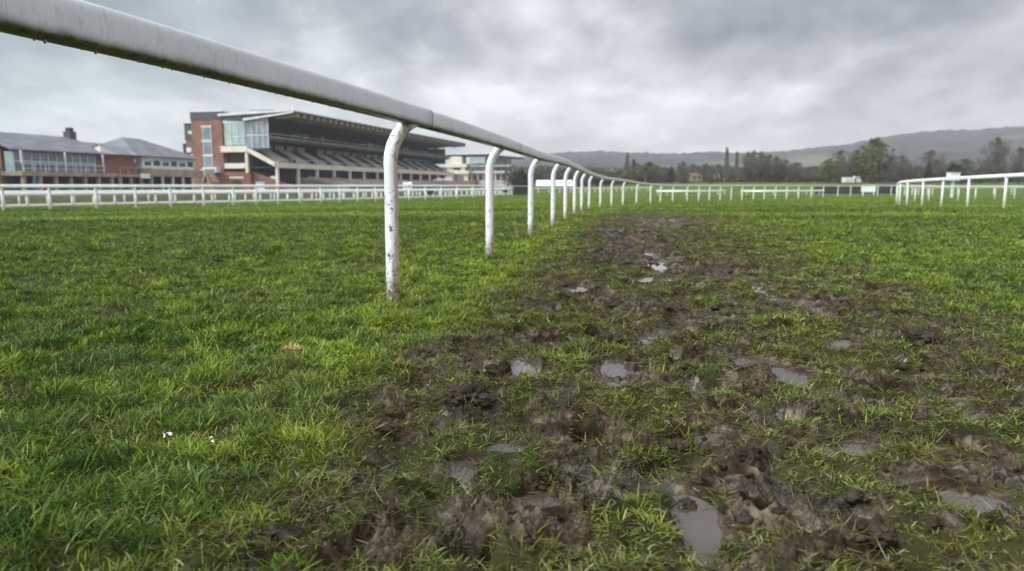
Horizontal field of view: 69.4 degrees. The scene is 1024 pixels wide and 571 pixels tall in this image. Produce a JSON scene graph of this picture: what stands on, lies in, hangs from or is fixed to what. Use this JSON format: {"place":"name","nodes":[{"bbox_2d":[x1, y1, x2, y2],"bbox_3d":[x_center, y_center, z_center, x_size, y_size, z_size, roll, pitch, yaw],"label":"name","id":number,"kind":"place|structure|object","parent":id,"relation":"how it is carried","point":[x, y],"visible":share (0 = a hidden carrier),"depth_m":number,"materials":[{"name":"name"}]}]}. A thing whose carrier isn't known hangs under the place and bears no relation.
{"place":"outdoors","nodes":[
{"label":"outdoors","id":0,"kind":"place"},
{"bbox_2d":[0,190,510,203],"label":"tarmac apron","id":1,"kind":"object","parent":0,"point":[207,196],"visible":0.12,"depth_m":79.34,"materials":[{"name":"asphalt"}]},
{"bbox_2d":[33,175,37,189],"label":"parasol","id":2,"kind":"object","parent":1,"relation":"on","point":[35,180],"visible":0.51,"depth_m":90.96,"materials":[{"name":"fabric"}]},
{"bbox_2d":[181,104,480,189],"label":"grandstand","id":3,"kind":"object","parent":1,"relation":"on","point":[284,147],"visible":0.91,"depth_m":173.66,"materials":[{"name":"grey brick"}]},
{"bbox_2d":[231,179,242,189],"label":"car","id":4,"kind":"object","parent":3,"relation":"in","point":[236,182],"depth_m":161.72,"materials":[{"name":"black paint"}]},
{"bbox_2d":[275,145,283,150],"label":"box window","id":5,"kind":"structure","parent":3,"relation":"in","point":[277,147],"depth_m":174.50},
{"bbox_2d":[0,182,1023,570],"bbox_3d":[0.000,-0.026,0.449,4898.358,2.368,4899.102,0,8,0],"label":"ground","id":6,"kind":"structure","parent":0,"point":[568,510],"depth_m":2.33,"materials":[{"name":"soil"}]},
{"bbox_2d":[0,127,203,190],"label":"clubhouse","id":7,"kind":"structure","parent":6,"relation":"on","point":[68,157],"depth_m":117.74,"materials":[{"name":"red brick"}]},
{"bbox_2d":[200,170,218,189],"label":"timber porch","id":8,"kind":"object","parent":6,"relation":"on","point":[211,175],"visible":0.7,"depth_m":159.44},
{"bbox_2d":[0,184,504,210],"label":"running rail","id":9,"kind":"object","parent":6,"relation":"on","point":[95,187],"visible":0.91,"depth_m":41.81,"materials":[{"name":"white paint"}]},
{"bbox_2d":[0,189,512,206],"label":"crowd rail","id":10,"kind":"object","parent":6,"relation":"on","point":[114,194],"visible":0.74,"depth_m":49.46,"materials":[{"name":"white paint"}]},
{"bbox_2d":[4,188,512,203],"bbox_3d":[-14.850,-8.734,70.300,4.407,0.912,72.317,4,9,28],"label":"crowd rail","id":11,"kind":"object","parent":6,"relation":"on","point":[19,202],"visible":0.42,"depth_m":55.07,"materials":[{"name":"white paint"}]},
{"bbox_2d":[281,342,304,354],"bbox_3d":[-0.919,0.271,3.128,0.110,0.039,0.136,0,8,0],"label":"dry grass tuft","id":12,"kind":"object","parent":6,"relation":"on","point":[290,347],"visible":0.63,"depth_m":3.11,"materials":[{"name":"plant"}]},
{"bbox_2d":[447,460,482,490],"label":"puddle","id":13,"kind":"object","parent":6,"relation":"on","point":[464,467],"visible":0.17,"depth_m":1.85,"materials":[{"name":"grey liquid"}]},
{"bbox_2d":[0,0,933,303],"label":"running rail","id":14,"kind":"object","parent":6,"relation":"on","point":[86,26],"visible":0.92,"depth_m":2.92,"materials":[{"name":"white paint"}]},
{"bbox_2d":[447,381,497,408],"bbox_3d":[-0.128,0.359,2.391,0.166,0.090,0.131,0,8,0],"label":"mud clod","id":15,"kind":"object","parent":6,"relation":"on","point":[456,397],"visible":0.91,"depth_m":2.35,"materials":[{"name":"soil"}]},
{"bbox_2d":[441,153,524,187],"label":"grandstand","id":16,"kind":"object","parent":6,"relation":"on","point":[475,175],"visible":0.63,"depth_m":330.47,"materials":[{"name":"paint"}]},
{"bbox_2d":[0,299,1023,570],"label":"grass","id":17,"kind":"structure","parent":6,"relation":"on","point":[138,417],"depth_m":2.22,"materials":[{"name":"plant"}]},
{"bbox_2d":[0,216,1023,339],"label":"grass","id":18,"kind":"structure","parent":6,"relation":"on","point":[344,271],"depth_m":6.64,"materials":[{"name":"plant"}]},
{"bbox_2d":[0,195,1023,225],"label":"grass","id":19,"kind":"structure","parent":6,"relation":"on","point":[73,216],"depth_m":25.07,"materials":[{"name":"plant"}]},
{"bbox_2d":[481,441,546,451],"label":"puddle","id":20,"kind":"object","parent":6,"relation":"on","point":[497,447],"visible":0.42,"depth_m":1.96,"materials":[{"name":"grey liquid"}]},
{"bbox_2d":[508,170,527,186],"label":"evergreen tree","id":21,"kind":"object","parent":6,"relation":"on","point":[522,178],"visible":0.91,"depth_m":202.10,"materials":[{"name":"green plant"}]},
{"bbox_2d":[511,186,527,194],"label":"kiosk","id":22,"kind":"object","parent":6,"relation":"on","point":[520,190],"visible":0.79,"depth_m":93.64,"materials":[{"name":"black paint"}]},
{"bbox_2d":[510,357,544,377],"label":"puddle","id":23,"kind":"object","parent":6,"relation":"on","point":[523,364],"visible":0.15,"depth_m":3.02,"materials":[{"name":"grey liquid"}]},
{"bbox_2d":[507,493,562,507],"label":"puddle","id":24,"kind":"object","parent":6,"relation":"on","point":[538,501],"visible":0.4,"depth_m":1.74,"materials":[{"name":"grey liquid"}]},
{"bbox_2d":[522,515,547,527],"bbox_3d":[0.038,0.521,1.569,0.085,0.057,0.094,-6,9,-36],"label":"mud clod","id":25,"kind":"object","parent":6,"relation":"on","point":[532,520],"visible":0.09,"depth_m":1.57,"materials":[{"name":"soil"}]},
{"bbox_2d":[527,172,548,185],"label":"shrub","id":26,"kind":"object","parent":6,"relation":"on","point":[540,174],"visible":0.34,"depth_m":232.31,"materials":[{"name":"green plant"}]},
{"bbox_2d":[535,180,572,189],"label":"marquee","id":27,"kind":"object","parent":6,"relation":"on","point":[546,183],"visible":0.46,"depth_m":185.53,"materials":[{"name":"white fabric"}]},
{"bbox_2d":[540,171,568,179],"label":"bare tree","id":28,"kind":"object","parent":6,"relation":"on","point":[549,177],"visible":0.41,"depth_m":237.20,"materials":[{"name":"grey plant"}]},
{"bbox_2d":[121,219,1023,570],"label":"trampled grass","id":29,"kind":"structure","parent":6,"relation":"on","point":[373,485],"depth_m":2.15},
{"bbox_2d":[568,173,592,185],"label":"shrub","id":30,"kind":"object","parent":6,"relation":"on","point":[578,182],"visible":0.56,"depth_m":231.79,"materials":[{"name":"green plant"}]},
{"bbox_2d":[567,286,593,291],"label":"puddle","id":31,"kind":"object","parent":6,"relation":"on","point":[581,288],"visible":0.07,"depth_m":5.37,"materials":[{"name":"grey liquid"}]},
{"bbox_2d":[534,187,649,193],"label":"running rail","id":32,"kind":"object","parent":6,"relation":"on","point":[592,188],"visible":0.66,"depth_m":128.59,"materials":[{"name":"white paint"}]},
{"bbox_2d":[586,172,606,184],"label":"tree","id":33,"kind":"object","parent":6,"relation":"on","point":[596,180],"visible":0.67,"depth_m":236.45,"materials":[{"name":"green plant"}]},
{"bbox_2d":[595,332,624,343],"bbox_3d":[0.446,0.248,3.374,0.133,0.068,0.100,0,8,0],"label":"mud clod","id":34,"kind":"object","parent":6,"relation":"on","point":[609,336],"visible":0.7,"depth_m":3.35,"materials":[{"name":"soil"}]},
{"bbox_2d":[592,355,630,386],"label":"puddle","id":35,"kind":"object","parent":6,"relation":"on","point":[610,366],"visible":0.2,"depth_m":2.92,"materials":[{"name":"grey liquid"}]},
{"bbox_2d":[603,173,623,183],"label":"shrub","id":36,"kind":"object","parent":6,"relation":"on","point":[610,181],"visible":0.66,"depth_m":237.38,"materials":[{"name":"green plant"}]},
{"bbox_2d":[226,225,1023,570],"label":"mud lumps","id":37,"kind":"object","parent":6,"relation":"on","point":[706,475],"visible":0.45,"depth_m":2.01,"materials":[{"name":"soil"}]},
{"bbox_2d":[623,153,630,179],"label":"poplar tree","id":38,"kind":"object","parent":6,"relation":"on","point":[627,167],"visible":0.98,"depth_m":236.73,"materials":[{"name":"green plant"}]},
{"bbox_2d":[619,169,640,179],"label":"tree","id":39,"kind":"object","parent":6,"relation":"on","point":[630,171],"visible":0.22,"depth_m":263.06,"materials":[{"name":"green plant"}]},
{"bbox_2d":[630,159,637,180],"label":"poplar tree","id":40,"kind":"object","parent":6,"relation":"on","point":[633,173],"visible":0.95,"depth_m":241.75,"materials":[{"name":"green plant"}]},
{"bbox_2d":[246,244,1023,570],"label":"mud crumbs","id":41,"kind":"object","parent":6,"relation":"on","point":[508,520],"visible":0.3,"depth_m":1.88,"materials":[{"name":"soil"}]},
{"bbox_2d":[623,276,655,281],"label":"puddle","id":42,"kind":"object","parent":6,"relation":"on","point":[644,279],"visible":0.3,"depth_m":5.77,"materials":[{"name":"grey liquid"}]},
{"bbox_2d":[633,338,653,343],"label":"puddle","id":43,"kind":"object","parent":6,"relation":"on","point":[644,340],"visible":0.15,"depth_m":3.51,"materials":[{"name":"grey liquid"}]},
{"bbox_2d":[635,162,661,182],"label":"tree","id":44,"kind":"object","parent":6,"relation":"on","point":[648,170],"visible":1,"depth_m":231.39,"materials":[{"name":"green plant"}]},
{"bbox_2d":[646,262,679,271],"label":"puddle","id":45,"kind":"object","parent":6,"relation":"on","point":[661,268],"visible":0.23,"depth_m":6.55,"materials":[{"name":"grey liquid"}]},
{"bbox_2d":[658,168,676,182],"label":"bare tree","id":46,"kind":"object","parent":6,"relation":"on","point":[665,175],"visible":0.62,"depth_m":236.88,"materials":[{"name":"grey plant"}]},
{"bbox_2d":[666,166,675,182],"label":"evergreen tree","id":47,"kind":"object","parent":6,"relation":"on","point":[671,179],"visible":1,"depth_m":229.05,"materials":[{"name":"green plant"}]},
{"bbox_2d":[657,303,686,311],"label":"mud clod","id":48,"kind":"object","parent":6,"relation":"on","point":[676,306],"visible":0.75,"depth_m":4.17,"materials":[{"name":"soil"}]},
{"bbox_2d":[662,439,691,450],"bbox_3d":[0.453,0.446,2.036,0.076,0.042,0.059,5,9,30],"label":"mud clod","id":49,"kind":"object","parent":6,"relation":"on","point":[685,445],"visible":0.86,"depth_m":2.02,"materials":[{"name":"soil"}]},
{"bbox_2d":[675,161,690,179],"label":"bare tree","id":50,"kind":"object","parent":6,"relation":"on","point":[681,167],"visible":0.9,"depth_m":246.75,"materials":[{"name":"grey plant"}]},
{"bbox_2d":[676,174,690,183],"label":"shrub","id":51,"kind":"object","parent":6,"relation":"on","point":[680,180],"visible":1,"depth_m":222.19,"materials":[{"name":"green plant"}]},
{"bbox_2d":[674,166,694,178],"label":"bare tree","id":52,"kind":"object","parent":6,"relation":"on","point":[676,175],"visible":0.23,"depth_m":262.22,"materials":[{"name":"grey plant"}]},
{"bbox_2d":[677,496,697,509],"bbox_3d":[0.397,0.515,1.697,0.061,0.058,0.047,-3,8,-20],"label":"mud clod","id":53,"kind":"object","parent":6,"relation":"on","point":[689,503],"visible":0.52,"depth_m":1.69,"materials":[{"name":"soil"}]},
{"bbox_2d":[656,190,725,195],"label":"rail","id":54,"kind":"object","parent":6,"relation":"on","point":[685,191],"visible":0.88,"depth_m":87.48,"materials":[{"name":"white paint"}]},
{"bbox_2d":[684,164,703,172],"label":"bare tree","id":55,"kind":"object","parent":6,"relation":"on","point":[694,168],"visible":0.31,"depth_m":269.37,"materials":[{"name":"grey plant"}]},
{"bbox_2d":[686,173,702,180],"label":"house","id":56,"kind":"structure","parent":6,"relation":"on","point":[695,176],"depth_m":245.93,"materials":[{"name":"beige tile"}]},
{"bbox_2d":[668,495,734,569],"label":"puddle","id":57,"kind":"object","parent":6,"relation":"on","point":[699,524],"visible":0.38,"depth_m":1.59,"materials":[{"name":"grey liquid"}]},
{"bbox_2d":[697,169,709,181],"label":"bare tree","id":58,"kind":"object","parent":6,"relation":"on","point":[704,173],"visible":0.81,"depth_m":246.95,"materials":[{"name":"grey plant"}]},
{"bbox_2d":[700,164,713,171],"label":"tree","id":59,"kind":"object","parent":6,"relation":"on","point":[706,166],"visible":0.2,"depth_m":276.07,"materials":[{"name":"green plant"}]},
{"bbox_2d":[702,175,717,182],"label":"shrub","id":60,"kind":"object","parent":6,"relation":"on","point":[711,180],"visible":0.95,"depth_m":227.39,"materials":[{"name":"green plant"}]},
{"bbox_2d":[709,164,724,174],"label":"bare tree","id":61,"kind":"object","parent":6,"relation":"on","point":[717,166],"visible":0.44,"depth_m":259.30,"materials":[{"name":"grey plant"}]},
{"bbox_2d":[723,148,729,182],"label":"poplar tree","id":62,"kind":"object","parent":6,"relation":"on","point":[726,172],"visible":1,"depth_m":231.81,"materials":[{"name":"green plant"}]},
{"bbox_2d":[733,152,739,182],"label":"poplar tree","id":63,"kind":"object","parent":6,"relation":"on","point":[736,175],"visible":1,"depth_m":231.85,"materials":[{"name":"green plant"}]},
{"bbox_2d":[729,480,746,487],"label":"puddle","id":64,"kind":"object","parent":6,"relation":"on","point":[735,484],"visible":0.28,"depth_m":1.82,"materials":[{"name":"grey liquid"}]},
{"bbox_2d":[721,444,767,470],"bbox_3d":[0.614,0.467,1.954,0.121,0.099,0.099,3,8,20],"label":"mud clod","id":65,"kind":"object","parent":6,"relation":"on","point":[752,455],"visible":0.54,"depth_m":1.93,"materials":[{"name":"soil"}]},
{"bbox_2d":[724,353,769,364],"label":"puddle","id":66,"kind":"object","parent":6,"relation":"on","point":[738,360],"visible":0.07,"depth_m":3.15,"materials":[{"name":"grey liquid"}]},
{"bbox_2d":[740,151,753,182],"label":"bare tree","id":67,"kind":"object","parent":6,"relation":"on","point":[746,156],"visible":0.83,"depth_m":234.73,"materials":[{"name":"grey plant"}]},
{"bbox_2d":[743,150,762,182],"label":"bare tree","id":68,"kind":"object","parent":6,"relation":"on","point":[753,173],"visible":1,"depth_m":232.64,"materials":[{"name":"grey plant"}]},
{"bbox_2d":[750,151,770,182],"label":"bare tree","id":69,"kind":"object","parent":6,"relation":"on","point":[762,164],"visible":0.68,"depth_m":236.00,"materials":[{"name":"grey plant"}]},
{"bbox_2d":[500,163,1023,186],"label":"woods","id":70,"kind":"object","parent":6,"relation":"on","point":[866,178],"visible":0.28,"depth_m":257.43,"materials":[{"name":"plant"}]},
{"bbox_2d":[758,153,778,182],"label":"bare tree","id":71,"kind":"object","parent":6,"relation":"on","point":[769,162],"visible":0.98,"depth_m":234.45,"materials":[{"name":"grey plant"}]},
{"bbox_2d":[766,156,784,182],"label":"bare tree","id":72,"kind":"object","parent":6,"relation":"on","point":[779,161],"visible":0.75,"depth_m":236.16,"materials":[{"name":"grey plant"}]},
{"bbox_2d":[740,190,824,195],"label":"rail","id":73,"kind":"object","parent":6,"relation":"on","point":[773,191],"visible":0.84,"depth_m":89.44,"materials":[{"name":"white paint"}]},
{"bbox_2d":[778,159,794,182],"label":"bare tree","id":74,"kind":"object","parent":6,"relation":"on","point":[784,175],"visible":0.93,"depth_m":236.33,"materials":[{"name":"grey plant"}]},
{"bbox_2d":[770,367,822,391],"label":"puddle","id":75,"kind":"object","parent":6,"relation":"on","point":[789,374],"visible":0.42,"depth_m":2.82,"materials":[{"name":"grey liquid"}]},
{"bbox_2d":[788,162,807,181],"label":"bare tree","id":76,"kind":"object","parent":6,"relation":"on","point":[797,175],"visible":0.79,"depth_m":241.81,"materials":[{"name":"grey plant"}]},
{"bbox_2d":[802,168,817,181],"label":"bare tree","id":77,"kind":"object","parent":6,"relation":"on","point":[808,177],"visible":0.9,"depth_m":246.74,"materials":[{"name":"grey plant"}]},
{"bbox_2d":[816,159,845,182],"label":"tree","id":78,"kind":"object","parent":6,"relation":"on","point":[826,173],"visible":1,"depth_m":211.72,"materials":[{"name":"green plant"}]},
{"bbox_2d":[826,149,854,182],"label":"bare tree","id":79,"kind":"object","parent":6,"relation":"on","point":[842,161],"visible":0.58,"depth_m":221.56,"materials":[{"name":"grey plant"}]},
{"bbox_2d":[819,339,865,349],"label":"puddle","id":80,"kind":"object","parent":6,"relation":"on","point":[840,342],"visible":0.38,"depth_m":3.33,"materials":[{"name":"grey liquid"}]},
{"bbox_2d":[813,442,880,455],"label":"puddle","id":81,"kind":"object","parent":6,"relation":"on","point":[849,447],"visible":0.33,"depth_m":2.03,"materials":[{"name":"grey liquid"}]},
{"bbox_2d":[842,176,860,181],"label":"horsebox","id":82,"kind":"object","parent":6,"relation":"on","point":[848,179],"visible":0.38,"depth_m":246.47,"materials":[{"name":"paint"}]},
{"bbox_2d":[844,149,865,182],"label":"tree","id":83,"kind":"object","parent":6,"relation":"on","point":[855,158],"visible":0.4,"depth_m":224.49,"materials":[{"name":"green plant"}]},
{"bbox_2d":[814,186,901,193],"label":"brush fence","id":84,"kind":"object","parent":6,"relation":"on","point":[854,189],"visible":0.71,"depth_m":107.29,"materials":[{"name":"black paint"}]},
{"bbox_2d":[832,516,898,546],"bbox_3d":[0.725,0.504,1.537,0.138,0.046,0.113,0,8,0],"label":"mud clod","id":85,"kind":"object","parent":6,"relation":"on","point":[879,530],"visible":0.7,"depth_m":1.51,"materials":[{"name":"soil"}]},
{"bbox_2d":[861,186,875,194],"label":"sign","id":86,"kind":"object","parent":6,"relation":"on","point":[870,189],"visible":0.91,"depth_m":93.71,"materials":[{"name":"white plastic"}]},
{"bbox_2d":[851,137,898,183],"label":"tree","id":87,"kind":"object","parent":6,"relation":"on","point":[874,154],"visible":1,"depth_m":216.03,"materials":[{"name":"green plant"}]},
{"bbox_2d":[881,158,899,182],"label":"bare tree","id":88,"kind":"object","parent":6,"relation":"on","point":[889,175],"visible":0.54,"depth_m":236.98,"materials":[{"name":"grey plant"}]},
{"bbox_2d":[890,154,913,180],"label":"bare tree","id":89,"kind":"object","parent":6,"relation":"on","point":[900,170],"visible":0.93,"depth_m":226.82,"materials":[{"name":"grey plant"}]},
{"bbox_2d":[883,466,936,485],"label":"puddle","id":90,"kind":"object","parent":6,"relation":"on","point":[913,478],"visible":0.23,"depth_m":1.83,"materials":[{"name":"grey liquid"}]},
{"bbox_2d":[874,290,948,295],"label":"puddle","id":91,"kind":"object","parent":6,"relation":"on","point":[905,292],"visible":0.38,"depth_m":5.05,"materials":[{"name":"brown liquid"}]},
{"bbox_2d":[900,167,923,183],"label":"shrub","id":92,"kind":"object","parent":6,"relation":"on","point":[913,176],"visible":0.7,"depth_m":218.99,"materials":[{"name":"green plant"}]},
{"bbox_2d":[895,328,939,343],"bbox_3d":[1.881,0.236,3.424,0.154,0.075,0.152,-4,9,-27],"label":"mud clod","id":93,"kind":"object","parent":6,"relation":"on","point":[926,336],"visible":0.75,"depth_m":3.39,"materials":[{"name":"soil"}]},
{"bbox_2d":[910,149,948,176],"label":"bare tree","id":94,"kind":"object","parent":6,"relation":"on","point":[929,159],"visible":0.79,"depth_m":231.17,"materials":[{"name":"grey plant"}]},
{"bbox_2d":[923,163,935,183],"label":"evergreen tree","id":95,"kind":"object","parent":6,"relation":"on","point":[928,171],"visible":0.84,"depth_m":202.38,"materials":[{"name":"green plant"}]},
{"bbox_2d":[946,172,960,196],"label":"sign","id":96,"kind":"object","parent":6,"relation":"on","point":[953,174],"visible":0.88,"depth_m":73.98,"materials":[{"name":"white plastic"}]},
{"bbox_2d":[942,469,965,480],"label":"mud clod","id":97,"kind":"object","parent":6,"relation":"on","point":[956,472],"visible":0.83,"depth_m":1.79,"materials":[{"name":"soil"}]},
{"bbox_2d":[939,164,972,183],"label":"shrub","id":98,"kind":"object","parent":6,"relation":"on","point":[956,168],"visible":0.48,"depth_m":205.25,"materials":[{"name":"green plant"}]},
{"bbox_2d":[896,173,1023,207],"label":"running rail","id":99,"kind":"object","parent":6,"relation":"on","point":[969,178],"visible":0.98,"depth_m":29.29,"materials":[{"name":"white paint"}]},
{"bbox_2d":[897,185,1023,202],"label":"running rail","id":100,"kind":"object","parent":6,"relation":"on","point":[911,186],"visible":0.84,"depth_m":58.99,"materials":[{"name":"white paint"}]},
{"bbox_2d":[953,158,977,175],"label":"tree","id":101,"kind":"object","parent":6,"relation":"on","point":[968,166],"visible":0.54,"depth_m":235.79,"materials":[{"name":"green plant"}]},
{"bbox_2d":[910,187,1023,194],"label":"running rail","id":102,"kind":"object","parent":6,"relation":"on","point":[970,187],"visible":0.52,"depth_m":94.75,"materials":[{"name":"white paint"}]},
{"bbox_2d":[932,491,1023,516],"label":"puddle","id":103,"kind":"object","parent":6,"relation":"on","point":[991,502],"visible":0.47,"depth_m":1.67,"materials":[{"name":"grey liquid"}]},
{"bbox_2d":[967,169,993,182],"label":"shrub","id":104,"kind":"object","parent":6,"relation":"on","point":[976,171],"visible":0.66,"depth_m":222.33,"materials":[{"name":"green plant"}]},
{"bbox_2d":[975,137,1013,183],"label":"bare tree","id":105,"kind":"object","parent":6,"relation":"on","point":[996,164],"visible":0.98,"depth_m":211.12,"materials":[{"name":"grey plant"}]},
{"bbox_2d":[1006,147,1023,183],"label":"bare tree","id":106,"kind":"object","parent":6,"relation":"on","point":[1019,161],"visible":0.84,"depth_m":216.82,"materials":[{"name":"grey plant"}]},
{"bbox_2d":[0,0,1023,178],"label":"sky","id":107,"kind":"structure","parent":0,"point":[547,76],"materials":[{"name":"grey"}]},
{"bbox_2d":[458,126,1023,187],"bbox_3d":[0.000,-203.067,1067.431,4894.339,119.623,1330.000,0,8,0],"label":"hills","id":108,"kind":"structure","parent":0,"point":[957,145],"depth_m":1030.99,"materials":[{"name":"grass"},{"name":"earth"},{"name":"tree foliage"}]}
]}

